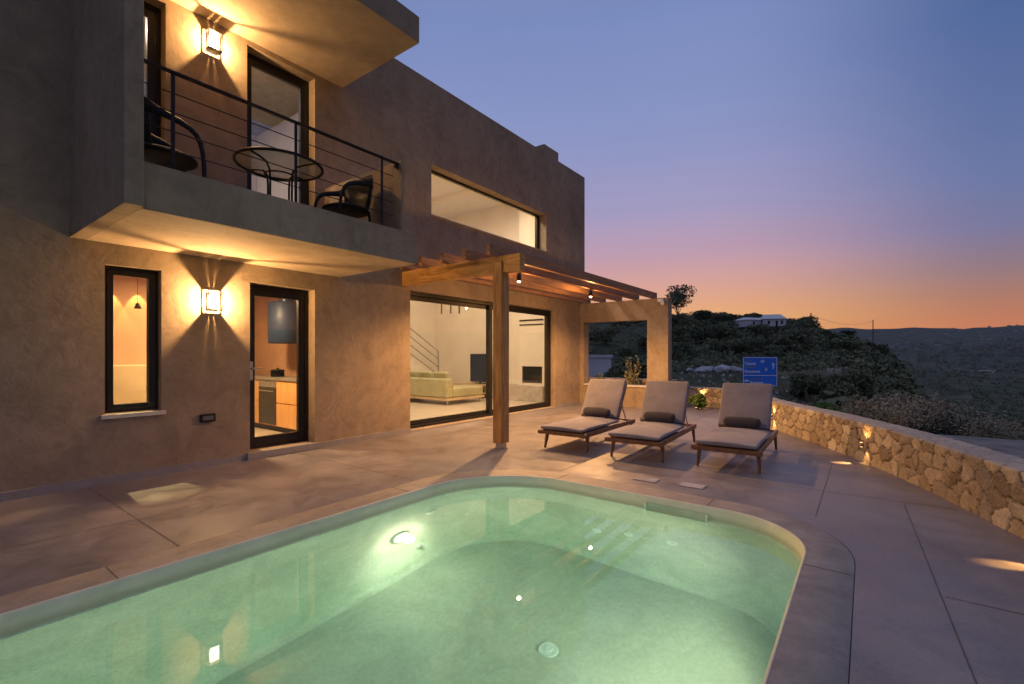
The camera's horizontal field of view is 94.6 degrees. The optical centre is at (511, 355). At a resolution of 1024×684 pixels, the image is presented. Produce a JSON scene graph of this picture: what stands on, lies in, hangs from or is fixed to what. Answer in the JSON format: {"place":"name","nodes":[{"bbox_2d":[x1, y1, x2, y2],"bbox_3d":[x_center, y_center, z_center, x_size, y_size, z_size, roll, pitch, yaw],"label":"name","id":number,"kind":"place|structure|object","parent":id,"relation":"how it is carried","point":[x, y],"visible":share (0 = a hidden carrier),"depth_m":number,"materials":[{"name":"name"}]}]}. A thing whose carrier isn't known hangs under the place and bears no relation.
{"place":"outdoors","nodes":[
{"label":"outdoors","id":0,"kind":"place"},
{"bbox_2d":[0,0,671,501],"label":"house","id":1,"kind":"structure","parent":0,"point":[104,228],"depth_m":5.59,"materials":[{"name":"paint"}]},
{"bbox_2d":[100,266,165,419],"bbox_3d":[-4.041,-0.138,5.016,0.255,1.565,0.550,0,0,37],"label":"window","id":2,"kind":"structure","parent":1,"relation":"in","point":[151,404],"depth_m":5.06,"materials":[{"name":"metal"}]},
{"bbox_2d":[134,278,141,308],"bbox_3d":[-5.137,-0.894,6.483,0.090,0.509,0.090,0,0,37],"label":"pendant lamp","id":3,"kind":"object","parent":1,"relation":"hanging from","point":[137,305],"visible":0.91,"depth_m":6.48,"materials":[{"name":"black plastic"}]},
{"bbox_2d":[144,2,160,144],"bbox_3d":[-4.160,-2.589,5.052,0.120,2.533,0.641,0,0,37],"label":"balcony door","id":4,"kind":"structure","parent":1,"relation":"in","point":[152,14],"depth_m":5.22,"materials":[{"name":"metal"}]},
{"bbox_2d":[144,96,206,177],"bbox_3d":[-3.088,-1.775,4.133,0.602,0.910,0.577,0,0,41],"label":"armchair","id":5,"kind":"object","parent":1,"relation":"on","point":[156,155],"visible":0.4,"depth_m":4.06,"materials":[{"name":"black plastic"}]},
{"bbox_2d":[205,27,222,54],"bbox_3d":[-3.478,-3.650,5.506,0.124,0.210,0.150,0,0,37],"label":"wall lantern","id":6,"kind":"object","parent":1,"relation":"attached to","point":[211,44],"depth_m":5.51,"materials":[{"name":"metal"}]},
{"bbox_2d":[205,291,222,310],"bbox_3d":[-3.478,-0.628,5.506,0.124,0.210,0.150,0,0,37],"label":"wall lantern","id":7,"kind":"object","parent":1,"relation":"attached to","point":[212,302],"depth_m":5.53,"materials":[{"name":"metal"}]},
{"bbox_2d":[255,374,295,432],"bbox_3d":[-4.170,0.821,8.337,3.520,0.902,0.567,0,0,37],"label":"kitchen cabinet","id":8,"kind":"object","parent":1,"relation":"on","point":[286,404],"visible":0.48,"depth_m":7.70,"materials":[{"name":"brown wood"}]},
{"bbox_2d":[258,380,276,424],"bbox_3d":[-4.140,0.792,7.976,0.600,0.735,0.053,0,0,37],"label":"oven","id":9,"kind":"object","parent":8,"relation":"in","point":[267,402],"visible":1,"depth_m":7.97,"materials":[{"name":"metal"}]},
{"bbox_2d":[270,368,284,376],"bbox_3d":[-4.045,0.294,8.144,0.230,0.150,0.290,0,0,-21],"label":"cooking pot","id":10,"kind":"object","parent":8,"relation":"on","point":[277,372],"visible":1,"depth_m":8.08,"materials":[{"name":"black metal"}]},
{"bbox_2d":[232,147,323,200],"bbox_3d":[-2.463,-1.676,5.013,0.871,0.702,0.871,0,0,37],"label":"bistro table","id":11,"kind":"object","parent":1,"relation":"on","point":[308,166],"visible":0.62,"depth_m":4.95,"materials":[{"name":"metal"}]},
{"bbox_2d":[247,52,308,204],"bbox_3d":[-3.185,-2.589,6.350,0.120,2.533,0.898,0,0,37],"label":"balcony door","id":12,"kind":"structure","parent":1,"relation":"in","point":[253,61],"depth_m":6.53,"materials":[{"name":"metal"}]},
{"bbox_2d":[250,284,307,448],"bbox_3d":[-3.162,0.149,6.354,0.172,2.118,0.864,0,0,37],"label":"door","id":13,"kind":"structure","parent":1,"relation":"in","point":[301,296],"depth_m":6.57,"materials":[{"name":"metal"}]},
{"bbox_2d":[268,298,295,343],"bbox_3d":[-3.863,-0.670,8.096,0.580,0.940,0.580,0,0,37],"label":"range hood","id":14,"kind":"object","parent":1,"relation":"attached to","point":[281,321],"visible":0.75,"depth_m":7.83,"materials":[{"name":"grey metal"}]},
{"bbox_2d":[313,175,372,221],"bbox_3d":[-1.980,-1.775,5.673,0.602,0.910,0.577,0,0,39],"label":"armchair","id":15,"kind":"object","parent":1,"relation":"on","point":[354,197],"visible":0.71,"depth_m":5.67,"materials":[{"name":"black plastic"}]},
{"bbox_2d":[410,371,483,404],"bbox_3d":[-1.972,0.850,13.079,1.940,0.845,1.450,0,0,37],"label":"sofa","id":16,"kind":"object","parent":1,"relation":"on","point":[437,385],"visible":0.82,"depth_m":12.37,"materials":[{"name":"beige fabric"}]},
{"bbox_2d":[453,382,485,398],"bbox_3d":[-1.233,1.067,14.431,1.300,0.410,0.500,0,0,37],"label":"tv stand","id":17,"kind":"object","parent":1,"relation":"on","point":[465,383],"visible":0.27,"depth_m":14.29,"materials":[{"name":"brown wood"}]},
{"bbox_2d":[470,354,485,383],"bbox_3d":[-0.955,0.409,14.235,0.780,0.899,0.140,0,0,37],"label":"television","id":18,"kind":"object","parent":17,"relation":"on","point":[477,367],"visible":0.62,"depth_m":14.25,"materials":[{"name":"black glass"}]},
{"bbox_2d":[410,291,550,428],"bbox_3d":[-0.491,0.085,9.947,0.150,2.370,4.646,0,0,37],"label":"sliding door","id":19,"kind":"structure","parent":1,"relation":"in","point":[414,296],"depth_m":9.88,"materials":[{"name":"metal"}]},
{"bbox_2d":[431,170,547,252],"bbox_3d":[-0.397,-2.917,9.914,0.300,0.923,3.780,0,0,37],"label":"long window","id":20,"kind":"structure","parent":1,"relation":"in","point":[536,247],"depth_m":9.95,"materials":[{"name":"metal"}]},
{"bbox_2d":[657,299,663,304],"bbox_3d":[3.564,-1.269,11.258,0.135,0.162,0.251,0,0,-5],"label":"security camera","id":21,"kind":"object","parent":1,"relation":"attached to","point":[661,301],"visible":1,"depth_m":11.22,"materials":[{"name":"white plastic"}]},
{"bbox_2d":[0,404,1023,683],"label":"terrace","id":22,"kind":"structure","parent":0,"point":[902,630],"depth_m":3.93,"materials":[{"name":"concrete"}]},
{"bbox_2d":[0,470,854,683],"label":"swimming pool","id":23,"kind":"structure","parent":22,"relation":"in","point":[812,644],"depth_m":3.04,"materials":[{"name":"concrete"}]},
{"bbox_2d":[0,487,800,683],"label":"pool water","id":24,"kind":"structure","parent":23,"relation":"in","point":[508,585],"depth_m":2.64,"materials":[{"name":"green liquid"}]},
{"bbox_2d":[1,410,1021,683],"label":"terrace joints","id":25,"kind":"object","parent":22,"relation":"on","point":[657,466],"visible":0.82,"depth_m":3.36,"materials":[{"name":"grey concrete"}]},
{"bbox_2d":[400,244,656,448],"bbox_3d":[0.989,-0.116,9.549,2.414,2.832,6.460,0,0,37],"label":"pergola","id":26,"kind":"object","parent":22,"relation":"on","point":[497,268],"visible":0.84,"depth_m":7.20,"materials":[{"name":"brown wood"}]},
{"bbox_2d":[517,273,520,281],"bbox_3d":[0.116,-1.284,7.866,0.080,0.152,0.080,0,0,37],"label":"pergola lamp","id":27,"kind":"object","parent":26,"relation":"attached to","point":[518,277],"visible":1,"depth_m":7.83,"materials":[{"name":"black plastic"}]},
{"bbox_2d":[538,379,634,452],"bbox_3d":[1.187,0.842,7.103,0.740,0.914,1.815,0,0,36],"label":"sun lounger","id":28,"kind":"object","parent":22,"relation":"on","point":[602,407],"visible":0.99,"depth_m":7.20,"materials":[{"name":"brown wood"}]},
{"bbox_2d":[624,355,641,384],"bbox_3d":[3.202,0.651,12.629,0.420,1.342,0.570,0,0,26],"label":"olive sapling","id":29,"kind":"object","parent":22,"relation":"on","point":[630,377],"visible":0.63,"depth_m":12.61,"materials":[{"name":"green plant"}]},
{"bbox_2d":[633,476,660,482],"bbox_3d":[1.409,1.296,4.932,0.240,0.008,0.170,0,0,37],"label":"skimmer lid","id":30,"kind":"object","parent":22,"relation":"on","point":[647,479],"visible":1,"depth_m":4.91,"materials":[{"name":"plastic"}]},
{"bbox_2d":[604,381,696,462],"bbox_3d":[1.981,0.842,6.530,0.740,0.914,1.815,0,0,34],"label":"sun lounger","id":31,"kind":"object","parent":22,"relation":"on","point":[663,414],"visible":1,"depth_m":6.65,"materials":[{"name":"beige fabric"}]},
{"bbox_2d":[678,482,706,489],"bbox_3d":[1.795,1.296,4.698,0.240,0.008,0.170,0,0,37],"label":"skimmer lid","id":32,"kind":"object","parent":22,"relation":"on","point":[692,485],"visible":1,"depth_m":4.68,"materials":[{"name":"plastic"}]},
{"bbox_2d":[688,393,707,408],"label":"round bush","id":33,"kind":"object","parent":22,"relation":"on","point":[697,400],"visible":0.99,"depth_m":11.29,"materials":[{"name":"green plant"}]},
{"bbox_2d":[691,383,777,473],"bbox_3d":[2.889,0.842,5.999,0.740,0.914,1.815,0,0,35],"label":"sun lounger","id":34,"kind":"object","parent":22,"relation":"on","point":[744,420],"visible":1,"depth_m":6.12,"materials":[{"name":"beige fabric"}]},
{"bbox_2d":[394,0,1023,328],"label":"sky","id":35,"kind":"structure","parent":0,"point":[845,162],"materials":[{"name":"blue"}]},
{"bbox_2d":[589,322,1023,679],"bbox_3d":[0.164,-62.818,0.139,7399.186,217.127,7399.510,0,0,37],"label":"ground","id":36,"kind":"structure","parent":0,"point":[884,336],"depth_m":717.97,"materials":[{"name":"green plant"}]},
{"bbox_2d":[589,355,612,376],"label":"shed","id":37,"kind":"structure","parent":36,"relation":"on","point":[600,364],"depth_m":34.94,"materials":[{"name":"paint"}]},
{"bbox_2d":[589,326,620,344],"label":"hillside tree","id":38,"kind":"object","parent":36,"relation":"on","point":[606,333],"visible":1,"depth_m":93.25,"materials":[{"name":"green plant"}]},
{"bbox_2d":[611,322,624,326],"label":"hillside tree","id":39,"kind":"object","parent":36,"relation":"on","point":[619,323],"visible":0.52,"depth_m":123.20,"materials":[{"name":"green plant"}]},
{"bbox_2d":[594,356,646,378],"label":"evergreen bush","id":40,"kind":"object","parent":36,"relation":"on","point":[619,369],"visible":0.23,"depth_m":21.11,"materials":[{"name":"green plant"}]},
{"bbox_2d":[618,348,633,357],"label":"hillside tree","id":41,"kind":"object","parent":36,"relation":"on","point":[624,352],"visible":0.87,"depth_m":83.01,"materials":[{"name":"green plant"}]},
{"bbox_2d":[589,377,679,384],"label":"stone wall","id":42,"kind":"structure","parent":36,"relation":"on","point":[642,381],"depth_m":13.06,"materials":[{"name":"stone"}]},
{"bbox_2d":[635,333,646,351],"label":"hillside tree","id":43,"kind":"object","parent":36,"relation":"on","point":[643,337],"visible":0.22,"depth_m":86.47,"materials":[{"name":"green plant"}]},
{"bbox_2d":[672,350,684,361],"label":"hillside tree","id":44,"kind":"object","parent":36,"relation":"on","point":[676,354],"visible":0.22,"depth_m":76.26,"materials":[{"name":"green plant"}]},
{"bbox_2d":[672,314,684,321],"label":"hillside tree","id":45,"kind":"object","parent":36,"relation":"on","point":[681,316],"visible":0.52,"depth_m":116.22,"materials":[{"name":"green plant"}]},
{"bbox_2d":[672,326,687,341],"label":"hillside tree","id":46,"kind":"object","parent":36,"relation":"on","point":[677,333],"visible":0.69,"depth_m":88.31,"materials":[{"name":"green plant"}]},
{"bbox_2d":[665,284,696,325],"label":"lone tree","id":47,"kind":"object","parent":36,"relation":"on","point":[677,296],"visible":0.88,"depth_m":111.34,"materials":[{"name":"green plant"}]},
{"bbox_2d":[672,342,692,354],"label":"hillside tree","id":48,"kind":"object","parent":36,"relation":"on","point":[682,346],"visible":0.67,"depth_m":79.16,"materials":[{"name":"green plant"}]},
{"bbox_2d":[679,314,690,320],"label":"hillside tree","id":49,"kind":"object","parent":36,"relation":"on","point":[686,317],"visible":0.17,"depth_m":128.26,"materials":[{"name":"green plant"}]},
{"bbox_2d":[693,309,712,319],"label":"hillside tree","id":50,"kind":"object","parent":36,"relation":"on","point":[701,314],"visible":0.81,"depth_m":129.46,"materials":[{"name":"green plant"}]},
{"bbox_2d":[689,323,724,339],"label":"hillside tree","id":51,"kind":"object","parent":36,"relation":"on","point":[711,330],"visible":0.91,"depth_m":87.83,"materials":[{"name":"green plant"}]},
{"bbox_2d":[707,338,717,348],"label":"hillside tree","id":52,"kind":"object","parent":36,"relation":"on","point":[712,341],"visible":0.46,"depth_m":83.72,"materials":[{"name":"green plant"}]},
{"bbox_2d":[694,364,742,372],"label":"rock pile","id":53,"kind":"object","parent":36,"relation":"on","point":[719,368],"visible":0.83,"depth_m":59.39,"materials":[{"name":"stone"}]},
{"bbox_2d":[685,368,705,372],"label":"rock pile","id":54,"kind":"object","parent":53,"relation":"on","point":[687,370],"visible":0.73,"depth_m":60.00,"materials":[{"name":"stone"}]},
{"bbox_2d":[710,314,726,323],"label":"hillside tree","id":55,"kind":"object","parent":36,"relation":"on","point":[719,317],"visible":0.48,"depth_m":118.56,"materials":[{"name":"green plant"}]},
{"bbox_2d":[713,330,724,339],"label":"hillside tree","id":56,"kind":"object","parent":36,"relation":"on","point":[718,335],"visible":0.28,"depth_m":90.58,"materials":[{"name":"green plant"}]},
{"bbox_2d":[713,341,732,351],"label":"hillside tree","id":57,"kind":"object","parent":36,"relation":"on","point":[722,344],"visible":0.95,"depth_m":81.86,"materials":[{"name":"green plant"}]},
{"bbox_2d":[716,321,739,335],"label":"hillside tree","id":58,"kind":"object","parent":36,"relation":"on","point":[728,327],"visible":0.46,"depth_m":94.93,"materials":[{"name":"green plant"}]},
{"bbox_2d":[722,314,742,321],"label":"hillside tree","id":59,"kind":"object","parent":36,"relation":"on","point":[732,316],"visible":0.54,"depth_m":126.14,"materials":[{"name":"green plant"}]},
{"bbox_2d":[725,326,740,338],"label":"hillside tree","id":60,"kind":"object","parent":36,"relation":"on","point":[736,334],"visible":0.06,"depth_m":99.53,"materials":[{"name":"green plant"}]},
{"bbox_2d":[730,346,747,354],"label":"hillside tree","id":61,"kind":"object","parent":36,"relation":"on","point":[740,349],"visible":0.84,"depth_m":80.22,"materials":[{"name":"green plant"}]},
{"bbox_2d":[732,338,762,352],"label":"hillside tree","id":62,"kind":"object","parent":36,"relation":"on","point":[750,343],"visible":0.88,"depth_m":80.12,"materials":[{"name":"green plant"}]},
{"bbox_2d":[733,317,770,327],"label":"hill house","id":63,"kind":"structure","parent":36,"relation":"on","point":[743,322],"depth_m":109.80,"materials":[{"name":"paint"}]},
{"bbox_2d":[743,357,776,385],"bbox_3d":[13.132,1.520,25.040,1.693,2.849,0.108,0,0,10],"label":"road sign","id":64,"kind":"object","parent":36,"relation":"on","point":[759,370],"visible":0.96,"depth_m":24.99,"materials":[{"name":"metal"}]},
{"bbox_2d":[744,324,775,337],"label":"hillside tree","id":65,"kind":"object","parent":36,"relation":"on","point":[763,329],"visible":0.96,"depth_m":99.36,"materials":[{"name":"green plant"}]},
{"bbox_2d":[640,356,895,405],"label":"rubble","id":66,"kind":"object","parent":36,"relation":"on","point":[723,379],"visible":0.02,"depth_m":56.59,"materials":[{"name":"stone"}]},
{"bbox_2d":[639,354,901,407],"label":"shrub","id":67,"kind":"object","parent":36,"relation":"on","point":[784,392],"depth_m":53.28,"materials":[{"name":"green plant"}]},
{"bbox_2d":[761,350,780,357],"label":"hillside tree","id":68,"kind":"object","parent":36,"relation":"on","point":[773,353],"visible":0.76,"depth_m":77.29,"materials":[{"name":"green plant"}]},
{"bbox_2d":[760,314,786,326],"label":"hill house","id":69,"kind":"structure","parent":36,"relation":"on","point":[775,320],"depth_m":107.85,"materials":[{"name":"paint"}]},
{"bbox_2d":[767,341,787,351],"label":"hillside tree","id":70,"kind":"object","parent":36,"relation":"on","point":[768,343],"visible":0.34,"depth_m":81.88,"materials":[{"name":"green plant"}]},
{"bbox_2d":[768,331,800,348],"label":"hillside tree","id":71,"kind":"object","parent":36,"relation":"on","point":[778,333],"visible":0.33,"depth_m":83.42,"materials":[{"name":"green plant"}]},
{"bbox_2d":[770,334,802,353],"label":"hillside tree","id":72,"kind":"object","parent":36,"relation":"on","point":[781,339],"visible":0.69,"depth_m":80.87,"materials":[{"name":"green plant"}]},
{"bbox_2d":[777,322,805,331],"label":"hillside tree","id":73,"kind":"object","parent":36,"relation":"on","point":[790,326],"visible":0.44,"depth_m":99.01,"materials":[{"name":"green plant"}]},
{"bbox_2d":[783,327,817,344],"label":"hillside tree","id":74,"kind":"object","parent":36,"relation":"on","point":[797,332],"visible":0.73,"depth_m":83.63,"materials":[{"name":"green plant"}]},
{"bbox_2d":[789,322,815,332],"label":"hillside tree","id":75,"kind":"object","parent":36,"relation":"on","point":[808,326],"visible":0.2,"depth_m":102.56,"materials":[{"name":"green plant"}]},
{"bbox_2d":[789,372,822,400],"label":"evergreen bush","id":76,"kind":"object","parent":36,"relation":"on","point":[799,386],"visible":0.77,"depth_m":29.27,"materials":[{"name":"green plant"}]},
{"bbox_2d":[798,319,813,326],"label":"hillside tree","id":77,"kind":"object","parent":36,"relation":"on","point":[804,322],"visible":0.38,"depth_m":107.99,"materials":[{"name":"green plant"}]},
{"bbox_2d":[589,316,1023,431],"bbox_3d":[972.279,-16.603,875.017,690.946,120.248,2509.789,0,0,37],"label":"scrub","id":78,"kind":"object","parent":36,"relation":"on","point":[868,363],"visible":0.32,"depth_m":83.01,"materials":[{"name":"green plant"}]},
{"bbox_2d":[795,316,818,324],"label":"hillside tree","id":79,"kind":"object","parent":36,"relation":"on","point":[808,318],"visible":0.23,"depth_m":113.31,"materials":[{"name":"green plant"}]},
{"bbox_2d":[819,330,834,334],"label":"hillside tree","id":80,"kind":"object","parent":36,"relation":"on","point":[827,332],"visible":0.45,"depth_m":104.13,"materials":[{"name":"green plant"}]},
{"bbox_2d":[812,401,846,411],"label":"evergreen bush","id":81,"kind":"object","parent":36,"relation":"on","point":[823,405],"visible":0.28,"depth_m":18.97,"materials":[{"name":"green plant"}]},
{"bbox_2d":[825,342,835,347],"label":"hillside tree","id":82,"kind":"object","parent":36,"relation":"on","point":[832,343],"visible":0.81,"depth_m":81.89,"materials":[{"name":"green plant"}]},
{"bbox_2d":[825,335,840,341],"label":"hillside tree","id":83,"kind":"object","parent":36,"relation":"on","point":[831,337],"visible":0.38,"depth_m":89.37,"materials":[{"name":"green plant"}]},
{"bbox_2d":[805,369,875,405],"bbox_3d":[18.914,2.150,26.559,3.284,2.732,3.518,0,0,3],"label":"evergreen bush","id":84,"kind":"object","parent":36,"relation":"on","point":[859,382],"visible":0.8,"depth_m":26.30,"materials":[{"name":"green plant"}]},
{"bbox_2d":[835,341,862,353],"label":"hillside tree","id":85,"kind":"object","parent":36,"relation":"on","point":[850,346],"visible":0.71,"depth_m":75.77,"materials":[{"name":"green plant"}]},
{"bbox_2d":[840,330,857,335],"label":"hillside tree","id":86,"kind":"object","parent":36,"relation":"on","point":[848,331],"visible":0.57,"depth_m":111.49,"materials":[{"name":"green plant"}]},
{"bbox_2d":[837,341,862,347],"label":"hillside tree","id":87,"kind":"object","parent":36,"relation":"on","point":[860,344],"visible":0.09,"depth_m":78.40,"materials":[{"name":"green plant"}]},
{"bbox_2d":[687,386,1023,538],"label":"stone wall","id":88,"kind":"structure","parent":36,"relation":"on","point":[985,483],"depth_m":4.64,"materials":[{"name":"stone"}]},
{"bbox_2d":[827,399,883,419],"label":"dry shrub","id":89,"kind":"object","parent":36,"relation":"on","point":[852,411],"visible":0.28,"depth_m":12.01,"materials":[{"name":"brown plant"}]},
{"bbox_2d":[849,405,881,419],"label":"dry shrub","id":90,"kind":"object","parent":36,"relation":"on","point":[864,410],"visible":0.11,"depth_m":12.05,"materials":[{"name":"brown plant"}]},
{"bbox_2d":[865,352,876,358],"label":"hillside tree","id":91,"kind":"object","parent":36,"relation":"on","point":[867,353],"visible":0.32,"depth_m":76.80,"materials":[{"name":"green plant"}]},
{"bbox_2d":[864,342,888,352],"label":"hillside tree","id":92,"kind":"object","parent":36,"relation":"on","point":[875,346],"visible":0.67,"depth_m":84.62,"materials":[{"name":"green plant"}]},
{"bbox_2d":[850,393,917,421],"bbox_3d":[9.434,1.435,12.018,1.360,1.059,1.489,0,0,40],"label":"dry shrub","id":93,"kind":"object","parent":36,"relation":"on","point":[867,407],"visible":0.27,"depth_m":11.98,"materials":[{"name":"brown plant"}]},
{"bbox_2d":[861,389,927,409],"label":"dry shrub","id":94,"kind":"object","parent":36,"relation":"on","point":[893,397],"visible":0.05,"depth_m":12.49,"materials":[{"name":"brown plant"}]},
{"bbox_2d":[870,400,936,429],"bbox_3d":[9.033,1.437,11.033,1.053,0.806,1.117,0,0,-6],"label":"dry shrub","id":95,"kind":"object","parent":36,"relation":"on","point":[906,421],"visible":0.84,"depth_m":10.89,"materials":[{"name":"brown plant"}]},
{"bbox_2d":[866,390,940,423],"bbox_3d":[9.639,1.411,11.810,1.571,1.068,1.508,0,0,-30],"label":"dry shrub","id":96,"kind":"object","parent":36,"relation":"on","point":[921,404],"visible":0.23,"depth_m":11.60,"materials":[{"name":"brown plant"}]},
{"bbox_2d":[869,397,953,431],"bbox_3d":[9.814,1.453,11.468,1.307,0.926,1.362,0,0,-14],"label":"dry shrub","id":97,"kind":"object","parent":36,"relation":"on","point":[933,411],"visible":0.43,"depth_m":11.18,"materials":[{"name":"brown plant"}]},
{"bbox_2d":[888,391,956,430],"bbox_3d":[10.493,1.485,12.276,1.444,1.106,1.531,0,0,34],"label":"dry shrub","id":98,"kind":"object","parent":36,"relation":"on","point":[927,405],"visible":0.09,"depth_m":11.90,"materials":[{"name":"brown plant"}]},
{"bbox_2d":[917,396,975,420],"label":"dry shrub","id":99,"kind":"object","parent":36,"relation":"on","point":[964,407],"visible":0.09,"depth_m":12.12,"materials":[{"name":"brown plant"}]},
{"bbox_2d":[922,413,974,434],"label":"dry shrub","id":100,"kind":"object","parent":36,"relation":"on","point":[946,425],"visible":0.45,"depth_m":11.28,"materials":[{"name":"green plant"}]},
{"bbox_2d":[925,408,1004,435],"bbox_3d":[10.920,1.809,11.532,1.608,1.094,1.544,0,0,-5],"label":"dry shrub","id":101,"kind":"object","parent":36,"relation":"on","point":[947,414],"visible":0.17,"depth_m":11.31,"materials":[{"name":"brown plant"}]},
{"bbox_2d":[929,406,1007,437],"bbox_3d":[10.697,1.747,11.245,1.585,1.078,1.521,0,0,-36],"label":"dry shrub","id":102,"kind":"object","parent":36,"relation":"on","point":[968,433],"visible":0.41,"depth_m":11.03,"materials":[{"name":"brown plant"}]},
{"bbox_2d":[936,434,1023,457],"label":"gravel track","id":103,"kind":"structure","parent":36,"relation":"on","point":[1011,447],"depth_m":8.79,"materials":[{"name":"grey gravel"}]},
{"bbox_2d":[941,417,1021,434],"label":"dry shrub","id":104,"kind":"object","parent":36,"relation":"on","point":[977,422],"visible":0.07,"depth_m":11.26,"materials":[{"name":"brown plant"}]},
{"bbox_2d":[964,416,1023,437],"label":"dry shrub","id":105,"kind":"object","parent":36,"relation":"on","point":[999,425],"visible":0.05,"depth_m":11.03,"materials":[{"name":"brown plant"}]},
{"bbox_2d":[968,418,1023,439],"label":"dry shrub","id":106,"kind":"object","parent":36,"relation":"on","point":[1004,433],"visible":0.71,"depth_m":10.34,"materials":[{"name":"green plant"}]},
{"bbox_2d":[973,419,1023,438],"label":"dry shrub","id":107,"kind":"object","parent":36,"relation":"on","point":[1008,428],"visible":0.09,"depth_m":10.71,"materials":[{"name":"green plant"}]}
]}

